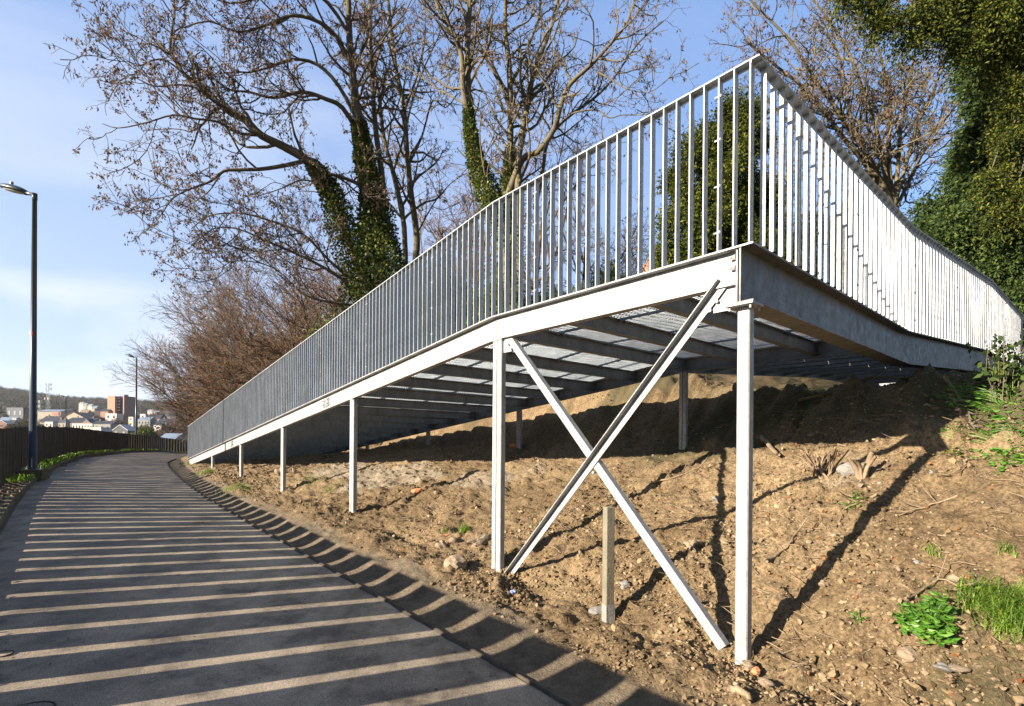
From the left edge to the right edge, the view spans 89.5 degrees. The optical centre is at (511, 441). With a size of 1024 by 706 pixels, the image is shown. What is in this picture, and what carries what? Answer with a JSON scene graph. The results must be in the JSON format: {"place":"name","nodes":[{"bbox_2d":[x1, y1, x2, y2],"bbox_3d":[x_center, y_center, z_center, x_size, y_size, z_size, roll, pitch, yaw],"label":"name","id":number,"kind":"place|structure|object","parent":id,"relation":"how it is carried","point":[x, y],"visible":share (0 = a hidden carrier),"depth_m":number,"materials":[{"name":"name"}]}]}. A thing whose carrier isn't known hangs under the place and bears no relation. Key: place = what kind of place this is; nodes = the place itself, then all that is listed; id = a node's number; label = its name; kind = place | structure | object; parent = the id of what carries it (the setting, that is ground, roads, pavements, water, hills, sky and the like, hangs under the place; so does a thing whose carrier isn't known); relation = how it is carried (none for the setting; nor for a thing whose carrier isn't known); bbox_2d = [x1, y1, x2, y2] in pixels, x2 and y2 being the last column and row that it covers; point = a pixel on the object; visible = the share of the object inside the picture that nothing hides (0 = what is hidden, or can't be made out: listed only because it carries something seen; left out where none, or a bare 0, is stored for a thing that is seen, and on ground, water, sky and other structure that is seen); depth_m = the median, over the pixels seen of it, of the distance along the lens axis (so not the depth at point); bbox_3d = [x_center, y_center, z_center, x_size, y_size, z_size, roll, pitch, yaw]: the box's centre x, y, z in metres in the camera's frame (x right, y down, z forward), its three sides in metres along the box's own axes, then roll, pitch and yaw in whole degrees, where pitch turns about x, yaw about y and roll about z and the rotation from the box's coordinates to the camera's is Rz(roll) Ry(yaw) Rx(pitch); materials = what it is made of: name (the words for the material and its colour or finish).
{"place":"outdoors","nodes":[
{"label":"outdoors","id":0,"kind":"place"},
{"bbox_2d":[0,452,564,705],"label":"path","id":1,"kind":"structure","parent":0,"point":[84,563],"depth_m":4.21,"materials":[{"name":"grey asphalt"}]},
{"bbox_2d":[19,701,55,705],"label":"round cover","id":2,"kind":"object","parent":1,"relation":"on","point":[43,703],"visible":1,"depth_m":2.79,"materials":[{"name":"metal"}]},
{"bbox_2d":[0,451,184,527],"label":"kerb","id":3,"kind":"structure","parent":1,"relation":"on","point":[6,511],"depth_m":11.05,"materials":[{"name":"grey concrete"}]},
{"bbox_2d":[6,448,186,481],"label":"kerb weeds","id":4,"kind":"object","parent":3,"relation":"on","point":[49,462],"visible":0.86,"depth_m":16.29,"materials":[{"name":"green plant"}]},
{"bbox_2d":[0,486,539,699],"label":"path debris","id":5,"kind":"object","parent":1,"relation":"on","point":[260,607],"visible":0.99,"depth_m":4.00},
{"bbox_2d":[0,0,968,403],"label":"sky","id":6,"kind":"structure","parent":0,"point":[93,288],"materials":[{"name":"blue"}]},
{"bbox_2d":[0,311,1023,705],"bbox_3d":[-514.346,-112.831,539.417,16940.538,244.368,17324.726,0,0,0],"label":"ground","id":7,"kind":"structure","parent":0,"point":[520,645],"depth_m":4.98,"materials":[{"name":"soil"}]},
{"bbox_2d":[0,480,31,516],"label":"kerb leaf litter","id":8,"kind":"object","parent":7,"relation":"on","point":[7,490],"visible":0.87,"depth_m":9.75,"materials":[{"name":"plant"}]},
{"bbox_2d":[6,407,28,418],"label":"house","id":9,"kind":"structure","parent":7,"relation":"on","point":[19,412],"depth_m":700.00,"materials":[{"name":"white paint"}]},
{"bbox_2d":[0,181,46,480],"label":"street lamp","id":10,"kind":"object","parent":7,"relation":"on","point":[40,473],"visible":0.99,"depth_m":12.76,"materials":[{"name":"black metal"}]},
{"bbox_2d":[39,415,70,425],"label":"house","id":11,"kind":"structure","parent":7,"relation":"on","point":[50,418],"depth_m":462.33,"materials":[{"name":"stone"}]},
{"bbox_2d":[38,409,74,421],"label":"house","id":12,"kind":"structure","parent":7,"relation":"on","point":[42,414],"depth_m":650.00,"materials":[{"name":"beige paint"}]},
{"bbox_2d":[58,417,69,426],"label":"house","id":13,"kind":"structure","parent":7,"relation":"on","point":[61,422],"depth_m":401.21,"materials":[{"name":"stone"}]},
{"bbox_2d":[66,412,95,418],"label":"house","id":14,"kind":"structure","parent":7,"relation":"on","point":[76,414],"depth_m":640.00,"materials":[{"name":"white tile"}]},
{"bbox_2d":[68,416,105,426],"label":"house","id":15,"kind":"structure","parent":7,"relation":"on","point":[76,420],"depth_m":485.34,"materials":[{"name":"grey tile"}]},
{"bbox_2d":[72,423,102,427],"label":"house","id":16,"kind":"structure","parent":7,"relation":"on","point":[78,425],"depth_m":360.00,"materials":[{"name":"white paint"}]},
{"bbox_2d":[0,386,175,413],"bbox_3d":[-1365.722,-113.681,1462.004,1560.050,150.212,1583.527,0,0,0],"label":"woods","id":17,"kind":"object","parent":7,"relation":"on","point":[73,401],"visible":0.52,"depth_m":1296.97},
{"bbox_2d":[5,389,177,409],"bbox_3d":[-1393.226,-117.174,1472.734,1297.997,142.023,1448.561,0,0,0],"label":"evergreens","id":18,"kind":"object","parent":7,"relation":"on","point":[59,400],"visible":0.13,"depth_m":1273.25,"materials":[{"name":"green plant"}]},
{"bbox_2d":[0,426,187,487],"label":"plank fence","id":19,"kind":"object","parent":7,"relation":"on","point":[57,441],"visible":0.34,"depth_m":19.61,"materials":[{"name":"brown wood"}]},
{"bbox_2d":[84,427,110,431],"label":"house","id":20,"kind":"structure","parent":7,"relation":"on","point":[107,429],"depth_m":300.00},
{"bbox_2d":[94,424,119,431],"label":"house","id":21,"kind":"structure","parent":7,"relation":"on","point":[112,426],"depth_m":350.00,"materials":[{"name":"white paint"}]},
{"bbox_2d":[105,413,122,420],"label":"house","id":22,"kind":"structure","parent":7,"relation":"on","point":[109,416],"depth_m":650.00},
{"bbox_2d":[107,395,134,418],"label":"tower block","id":23,"kind":"structure","parent":7,"relation":"on","point":[124,405],"depth_m":799.20,"materials":[{"name":"beige concrete"}]},
{"bbox_2d":[112,424,134,433],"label":"house","id":24,"kind":"structure","parent":7,"relation":"on","point":[120,428],"depth_m":270.00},
{"bbox_2d":[125,353,137,434],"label":"street lamp","id":25,"kind":"object","parent":7,"relation":"on","point":[128,355],"visible":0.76,"depth_m":40.96,"materials":[{"name":"grey metal"}]},
{"bbox_2d":[128,424,156,435],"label":"town evergreen","id":26,"kind":"object","parent":7,"relation":"on","point":[144,431],"visible":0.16,"depth_m":244.20,"materials":[{"name":"green plant"}]},
{"bbox_2d":[138,417,156,426],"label":"house","id":27,"kind":"structure","parent":7,"relation":"on","point":[141,420],"depth_m":540.05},
{"bbox_2d":[161,433,187,439],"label":"house","id":28,"kind":"structure","parent":7,"relation":"on","point":[170,435],"depth_m":173.56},
{"bbox_2d":[103,307,270,442],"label":"bare tree","id":29,"kind":"object","parent":7,"relation":"on","point":[168,404],"visible":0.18,"depth_m":40.49,"materials":[{"name":"brown plant"}]},
{"bbox_2d":[120,271,343,442],"bbox_3d":[-19.476,-6.309,38.102,13.907,14.619,14.407,0,0,43],"label":"bare tree","id":30,"kind":"object","parent":7,"relation":"on","point":[170,364],"visible":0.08,"depth_m":35.73,"materials":[{"name":"brown plant"}]},
{"bbox_2d":[203,481,261,498],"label":"grass tuft","id":31,"kind":"object","parent":7,"relation":"on","point":[240,484],"visible":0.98,"depth_m":11.51,"materials":[{"name":"green plant"}]},
{"bbox_2d":[43,0,427,453],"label":"bare tree","id":32,"kind":"object","parent":7,"relation":"on","point":[372,246],"visible":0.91,"depth_m":17.37,"materials":[{"name":"brown plant"}]},
{"bbox_2d":[160,291,337,416],"bbox_3d":[-14.039,-3.772,30.057,11.095,9.462,9.349,0,0,-32],"label":"bare tree","id":33,"kind":"object","parent":7,"relation":"on","point":[216,389],"visible":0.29,"depth_m":27.75,"materials":[{"name":"brown plant"}]},
{"bbox_2d":[158,255,353,412],"bbox_3d":[-13.826,-5.950,33.532,11.694,12.679,15.083,0,0,20],"label":"bare tree","id":34,"kind":"object","parent":7,"relation":"on","point":[219,304],"visible":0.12,"depth_m":29.82,"materials":[{"name":"brown plant"}]},
{"bbox_2d":[170,184,431,394],"bbox_3d":[-9.440,-5.423,25.584,12.332,11.294,11.707,0,0,0],"label":"bare tree","id":35,"kind":"object","parent":7,"relation":"on","point":[295,342],"visible":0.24,"depth_m":23.31,"materials":[{"name":"brown plant"}]},
{"bbox_2d":[300,304,346,338],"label":"bush","id":36,"kind":"object","parent":7,"relation":"on","point":[319,326],"visible":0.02,"depth_m":19.80,"materials":[{"name":"green plant"}]},
{"bbox_2d":[167,459,574,705],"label":"gutter","id":37,"kind":"object","parent":7,"relation":"on","point":[462,644],"visible":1,"depth_m":4.55,"materials":[{"name":"grey concrete"}]},
{"bbox_2d":[315,0,488,346],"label":"bare tree","id":38,"kind":"object","parent":7,"relation":"on","point":[408,156],"visible":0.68,"depth_m":20.51,"materials":[{"name":"brown plant"}]},
{"bbox_2d":[364,0,523,311],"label":"bare tree","id":39,"kind":"object","parent":7,"relation":"on","point":[479,167],"visible":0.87,"depth_m":17.11,"materials":[{"name":"brown plant"}]},
{"bbox_2d":[417,241,472,348],"bbox_3d":[-2.764,-4.387,22.074,3.723,8.279,4.032,0,0,-38],"label":"bush","id":40,"kind":"object","parent":7,"relation":"on","point":[445,302],"visible":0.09,"depth_m":21.34,"materials":[{"name":"green plant"}]},
{"bbox_2d":[356,122,549,324],"bbox_3d":[-3.015,-8.880,27.783,10.382,15.265,6.783,0,0,29],"label":"bare tree","id":41,"kind":"object","parent":7,"relation":"on","point":[443,231],"visible":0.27,"depth_m":26.93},
{"bbox_2d":[444,554,467,569],"bbox_3d":[-0.602,1.311,5.542,0.265,0.177,0.250,-8,14,-23],"label":"rock","id":42,"kind":"object","parent":7,"relation":"on","point":[457,561],"visible":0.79,"depth_m":5.48,"materials":[{"name":"brown stone"}]},
{"bbox_2d":[453,522,470,534],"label":"grass tuft","id":43,"kind":"object","parent":7,"relation":"on","point":[465,528],"visible":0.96,"depth_m":6.68,"materials":[{"name":"green plant"}]},
{"bbox_2d":[466,534,491,547],"bbox_3d":[-0.360,1.206,6.272,0.197,0.139,0.471,13,12,37],"label":"rock","id":44,"kind":"object","parent":7,"relation":"on","point":[477,541],"visible":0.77,"depth_m":6.17,"materials":[{"name":"brown stone"}]},
{"bbox_2d":[419,64,564,316],"bbox_3d":[-1.479,-12.648,32.867,11.613,21.290,9.703,0,0,41],"label":"bare tree","id":45,"kind":"object","parent":7,"relation":"on","point":[439,182],"visible":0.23,"depth_m":31.87,"materials":[{"name":"plant"}]},
{"bbox_2d":[455,266,539,330],"bbox_3d":[-0.370,-3.723,18.995,3.672,5.446,3.504,0,0,0],"label":"bush","id":46,"kind":"object","parent":7,"relation":"on","point":[503,305],"visible":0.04,"depth_m":18.43,"materials":[{"name":"green plant"}]},
{"bbox_2d":[400,0,701,313],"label":"bare tree","id":47,"kind":"object","parent":7,"relation":"on","point":[512,178],"visible":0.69,"depth_m":18.48,"materials":[{"name":"brown plant"}]},
{"bbox_2d":[456,40,650,303],"bbox_3d":[2.173,-10.228,26.529,7.934,15.477,8.633,0,0,40],"label":"bare tree","id":48,"kind":"object","parent":7,"relation":"on","point":[557,211],"visible":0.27,"depth_m":25.63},
{"bbox_2d":[524,273,584,304],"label":"bush","id":49,"kind":"object","parent":7,"relation":"on","point":[548,293],"visible":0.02,"depth_m":21.60,"materials":[{"name":"green plant"}]},
{"bbox_2d":[524,140,649,290],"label":"bare tree","id":50,"kind":"object","parent":7,"relation":"on","point":[591,247],"visible":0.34,"depth_m":27.27,"materials":[{"name":"brown plant"}]},
{"bbox_2d":[588,606,601,614],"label":"rock","id":51,"kind":"object","parent":7,"relation":"on","point":[595,610],"visible":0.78,"depth_m":4.41,"materials":[{"name":"grey stone"}]},
{"bbox_2d":[575,257,625,289],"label":"bush","id":52,"kind":"object","parent":7,"relation":"on","point":[602,277],"visible":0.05,"depth_m":23.56,"materials":[{"name":"green plant"}]},
{"bbox_2d":[188,54,1022,664],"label":"access ramp","id":53,"kind":"structure","parent":7,"relation":"on","point":[372,368],"depth_m":5.48,"materials":[{"name":"metal"}]},
{"bbox_2d":[191,371,1023,705],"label":"soil clods","id":54,"kind":"object","parent":7,"relation":"on","point":[949,679],"visible":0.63,"depth_m":4.32,"materials":[{"name":"brown soil"}]},
{"bbox_2d":[602,506,614,622],"bbox_3d":[0.792,1.146,4.241,0.079,1.225,0.079,0,0,-19],"label":"marker post","id":55,"kind":"object","parent":7,"relation":"on","point":[608,610],"visible":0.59,"depth_m":4.21,"materials":[{"name":"wood"}]},
{"bbox_2d":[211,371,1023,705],"bbox_3d":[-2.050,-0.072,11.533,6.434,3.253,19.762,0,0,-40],"label":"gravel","id":56,"kind":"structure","parent":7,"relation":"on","point":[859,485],"depth_m":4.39,"materials":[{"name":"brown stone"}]},
{"bbox_2d":[581,199,655,277],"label":"bare tree","id":57,"kind":"object","parent":7,"relation":"on","point":[613,250],"visible":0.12,"depth_m":36.32,"materials":[{"name":"brown plant"}]},
{"bbox_2d":[612,202,682,276],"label":"bare tree","id":58,"kind":"object","parent":7,"relation":"on","point":[634,252],"visible":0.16,"depth_m":30.89,"materials":[{"name":"brown plant"}]},
{"bbox_2d":[319,368,1022,703],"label":"leaf litter","id":59,"kind":"object","parent":7,"relation":"on","point":[967,576],"visible":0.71,"depth_m":4.61,"materials":[{"name":"brown plant"}]},
{"bbox_2d":[651,454,709,482],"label":"dead branch","id":60,"kind":"object","parent":7,"relation":"on","point":[678,475],"visible":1,"depth_m":6.52,"materials":[{"name":"brown wood"}]},
{"bbox_2d":[683,540,698,550],"bbox_3d":[1.698,0.986,4.851,0.166,0.128,0.172,-4,10,0],"label":"rock","id":61,"kind":"object","parent":7,"relation":"on","point":[693,544],"visible":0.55,"depth_m":4.81,"materials":[{"name":"brown stone"}]},
{"bbox_2d":[362,366,1023,705],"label":"twig litter","id":62,"kind":"object","parent":7,"relation":"on","point":[815,519],"visible":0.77,"depth_m":4.26,"materials":[{"name":"brown wood"}]},
{"bbox_2d":[646,78,802,271],"bbox_3d":[7.111,-7.426,16.986,5.488,9.038,2.991,0,0,0],"label":"yew tree","id":63,"kind":"object","parent":7,"relation":"on","point":[743,176],"visible":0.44,"depth_m":16.54,"materials":[{"name":"green plant"}]},
{"bbox_2d":[727,684,752,702],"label":"dead branch","id":64,"kind":"object","parent":7,"relation":"on","point":[738,689],"visible":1,"depth_m":2.99,"materials":[{"name":"brown wood"}]},
{"bbox_2d":[758,677,775,687],"bbox_3d":[1.571,1.497,3.185,0.099,0.078,0.112,-1,-9,0],"label":"rock","id":65,"kind":"object","parent":7,"relation":"on","point":[763,681],"visible":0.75,"depth_m":3.15,"materials":[{"name":"brown stone"}]},
{"bbox_2d":[759,435,779,455],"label":"dead branch","id":66,"kind":"object","parent":7,"relation":"on","point":[769,446],"visible":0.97,"depth_m":6.24,"materials":[{"name":"brown wood"}]},
{"bbox_2d":[754,172,802,268],"bbox_3d":[11.853,-8.430,24.052,3.261,8.748,3.597,0,0,-29],"label":"bush","id":67,"kind":"object","parent":7,"relation":"on","point":[776,227],"visible":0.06,"depth_m":23.13,"materials":[{"name":"green plant"}]},
{"bbox_2d":[765,516,807,562],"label":"dead branch","id":68,"kind":"object","parent":7,"relation":"on","point":[774,556],"visible":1,"depth_m":4.28,"materials":[{"name":"brown wood"}]},
{"bbox_2d":[754,371,853,432],"bbox_3d":[4.030,-0.466,7.176,1.326,0.875,1.357,0,0,0],"label":"leafy weed","id":69,"kind":"object","parent":7,"relation":"on","point":[812,391],"visible":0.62,"depth_m":7.01,"materials":[{"name":"green plant"}]},
{"bbox_2d":[755,87,863,259],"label":"bare tree","id":70,"kind":"object","parent":7,"relation":"on","point":[794,192],"visible":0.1,"depth_m":22.87,"materials":[{"name":"brown plant"}]},
{"bbox_2d":[780,446,849,479],"bbox_3d":[3.061,0.217,5.180,0.406,0.340,0.535,0,0,-28],"label":"root stump","id":71,"kind":"object","parent":7,"relation":"on","point":[820,467],"visible":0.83,"depth_m":5.12,"materials":[{"name":"brown wood"}]},
{"bbox_2d":[775,204,863,300],"bbox_3d":[13.073,-7.238,22.168,4.043,5.842,4.066,0,0,-25],"label":"bush","id":72,"kind":"object","parent":7,"relation":"on","point":[785,249],"visible":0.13,"depth_m":21.29,"materials":[{"name":"green plant"}]},
{"bbox_2d":[704,0,969,318],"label":"bare tree","id":73,"kind":"object","parent":7,"relation":"on","point":[883,181],"visible":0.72,"depth_m":20.02,"materials":[{"name":"brown plant"}]},
{"bbox_2d":[836,462,862,476],"bbox_3d":[3.236,0.273,4.939,0.231,0.153,0.108,-9,5,34],"label":"rock","id":74,"kind":"object","parent":7,"relation":"on","point":[845,469],"visible":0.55,"depth_m":4.92,"materials":[{"name":"grey stone"}]},
{"bbox_2d":[838,488,868,510],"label":"leafy weed","id":75,"kind":"object","parent":7,"relation":"on","point":[850,507],"visible":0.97,"depth_m":4.46,"materials":[{"name":"green plant"}]},
{"bbox_2d":[835,491,877,526],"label":"dead branch","id":76,"kind":"object","parent":7,"relation":"on","point":[854,504],"visible":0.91,"depth_m":4.44,"materials":[{"name":"brown wood"}]},
{"bbox_2d":[848,452,877,479],"bbox_3d":[3.266,0.249,4.821,0.216,0.310,0.210,0,0,27],"label":"root stump","id":77,"kind":"object","parent":7,"relation":"on","point":[860,472],"visible":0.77,"depth_m":4.81,"materials":[{"name":"brown wood"}]},
{"bbox_2d":[830,150,905,308],"bbox_3d":[15.574,-9.162,22.926,3.338,8.334,2.854,0,0,32],"label":"bush","id":78,"kind":"object","parent":7,"relation":"on","point":[853,227],"visible":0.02,"depth_m":22.86,"materials":[{"name":"green plant"}]},
{"bbox_2d":[798,368,938,401],"bbox_3d":[4.391,-0.716,6.376,0.390,0.356,1.572,0,0,-31],"label":"dead branch","id":79,"kind":"object","parent":7,"relation":"on","point":[822,394],"visible":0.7,"depth_m":6.46,"materials":[{"name":"brown wood"}]},
{"bbox_2d":[893,601,918,634],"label":"leafy weed","id":80,"kind":"object","parent":7,"relation":"on","point":[903,618],"visible":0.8,"depth_m":3.23,"materials":[{"name":"green plant"}]},
{"bbox_2d":[896,647,917,662],"bbox_3d":[2.364,1.273,3.081,0.110,0.081,0.114,-7,10,0],"label":"rock","id":81,"kind":"object","parent":7,"relation":"on","point":[908,654],"visible":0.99,"depth_m":3.06,"materials":[{"name":"brown stone"}]},
{"bbox_2d":[881,483,957,515],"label":"dead branch","id":82,"kind":"object","parent":7,"relation":"on","point":[941,501],"visible":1,"depth_m":4.17,"materials":[{"name":"brown wood"}]},
{"bbox_2d":[821,0,1023,257],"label":"yew tree","id":83,"kind":"object","parent":7,"relation":"on","point":[1003,34],"visible":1,"depth_m":13.31,"materials":[{"name":"green plant"}]},
{"bbox_2d":[920,541,943,563],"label":"grass tuft","id":84,"kind":"object","parent":7,"relation":"on","point":[931,549],"visible":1,"depth_m":3.72,"materials":[{"name":"green plant"}]},
{"bbox_2d":[906,591,960,646],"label":"leafy weed","id":85,"kind":"object","parent":7,"relation":"on","point":[931,624],"visible":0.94,"depth_m":3.11,"materials":[{"name":"green plant"}]},
{"bbox_2d":[906,546,981,600],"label":"dead branch","id":86,"kind":"object","parent":7,"relation":"on","point":[920,590],"visible":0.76,"depth_m":3.43,"materials":[{"name":"brown wood"}]},
{"bbox_2d":[932,662,957,672],"bbox_3d":[2.474,1.291,2.954,0.132,0.043,0.095,11,2,0],"label":"rock","id":87,"kind":"object","parent":7,"relation":"on","point":[942,666],"visible":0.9,"depth_m":2.93,"materials":[{"name":"grey stone"}]},
{"bbox_2d":[936,450,967,475],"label":"dead branch","id":88,"kind":"object","parent":7,"relation":"on","point":[965,465],"visible":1,"depth_m":4.37,"materials":[{"name":"brown wood"}]},
{"bbox_2d":[888,6,1023,370],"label":"evergreen tree","id":89,"kind":"object","parent":7,"relation":"on","point":[942,220],"visible":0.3,"depth_m":15.63,"materials":[{"name":"green plant"}]},
{"bbox_2d":[933,420,978,458],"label":"leafy weed","id":90,"kind":"object","parent":7,"relation":"on","point":[957,426],"visible":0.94,"depth_m":4.74,"materials":[{"name":"green plant"}]},
{"bbox_2d":[948,664,971,672],"bbox_3d":[2.538,1.291,2.936,0.125,0.042,0.101,-1,-9,0],"label":"rock","id":91,"kind":"object","parent":7,"relation":"on","point":[959,668],"visible":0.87,"depth_m":2.90,"materials":[{"name":"brown stone"}]},
{"bbox_2d":[943,375,988,430],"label":"dead branch","id":92,"kind":"object","parent":7,"relation":"on","point":[946,379],"visible":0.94,"depth_m":4.92,"materials":[{"name":"wood"}]},
{"bbox_2d":[915,568,1022,625],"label":"grass tuft","id":93,"kind":"object","parent":7,"relation":"on","point":[965,591],"visible":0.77,"depth_m":3.23,"materials":[{"name":"green plant"}]},
{"bbox_2d":[923,373,1021,426],"bbox_3d":[4.526,-0.418,5.144,0.690,0.640,0.802,0,0,0],"label":"leafy weed","id":94,"kind":"object","parent":7,"relation":"on","point":[946,395],"visible":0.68,"depth_m":5.13,"materials":[{"name":"green plant"}]},
{"bbox_2d":[923,566,1023,659],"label":"grass tuft","id":95,"kind":"object","parent":7,"relation":"on","point":[1007,625],"visible":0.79,"depth_m":3.06,"materials":[{"name":"green plant"}]},
{"bbox_2d":[942,354,1023,424],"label":"leafy weed","id":96,"kind":"object","parent":7,"relation":"on","point":[979,392],"visible":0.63,"depth_m":4.98,"materials":[{"name":"green plant"}]},
{"bbox_2d":[959,577,1023,632],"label":"grass tuft","id":97,"kind":"object","parent":7,"relation":"on","point":[1006,590],"visible":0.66,"depth_m":3.11,"materials":[{"name":"green plant"}]},
{"bbox_2d":[964,333,1023,401],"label":"leafy shrub","id":98,"kind":"object","parent":7,"relation":"on","point":[998,364],"visible":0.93,"depth_m":4.96,"materials":[{"name":"green plant"}]},
{"bbox_2d":[967,423,1020,462],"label":"leafy weed","id":99,"kind":"object","parent":7,"relation":"on","point":[992,431],"visible":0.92,"depth_m":4.58,"materials":[{"name":"green plant"}]},
{"bbox_2d":[979,418,1023,462],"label":"leafy weed","id":100,"kind":"object","parent":7,"relation":"on","point":[996,429],"visible":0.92,"depth_m":4.46,"materials":[{"name":"green plant"}]},
{"bbox_2d":[979,450,1023,473],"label":"leafy weed","id":101,"kind":"object","parent":7,"relation":"on","point":[1001,468],"visible":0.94,"depth_m":4.32,"materials":[{"name":"green plant"}]},
{"bbox_2d":[985,338,1023,390],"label":"leafy shrub","id":102,"kind":"object","parent":7,"relation":"on","point":[1017,370],"visible":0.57,"depth_m":5.00,"materials":[{"name":"green plant"}]},
{"bbox_2d":[993,538,1017,559],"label":"grass tuft","id":103,"kind":"object","parent":7,"relation":"on","point":[1014,555],"visible":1,"depth_m":3.43,"materials":[{"name":"green plant"}]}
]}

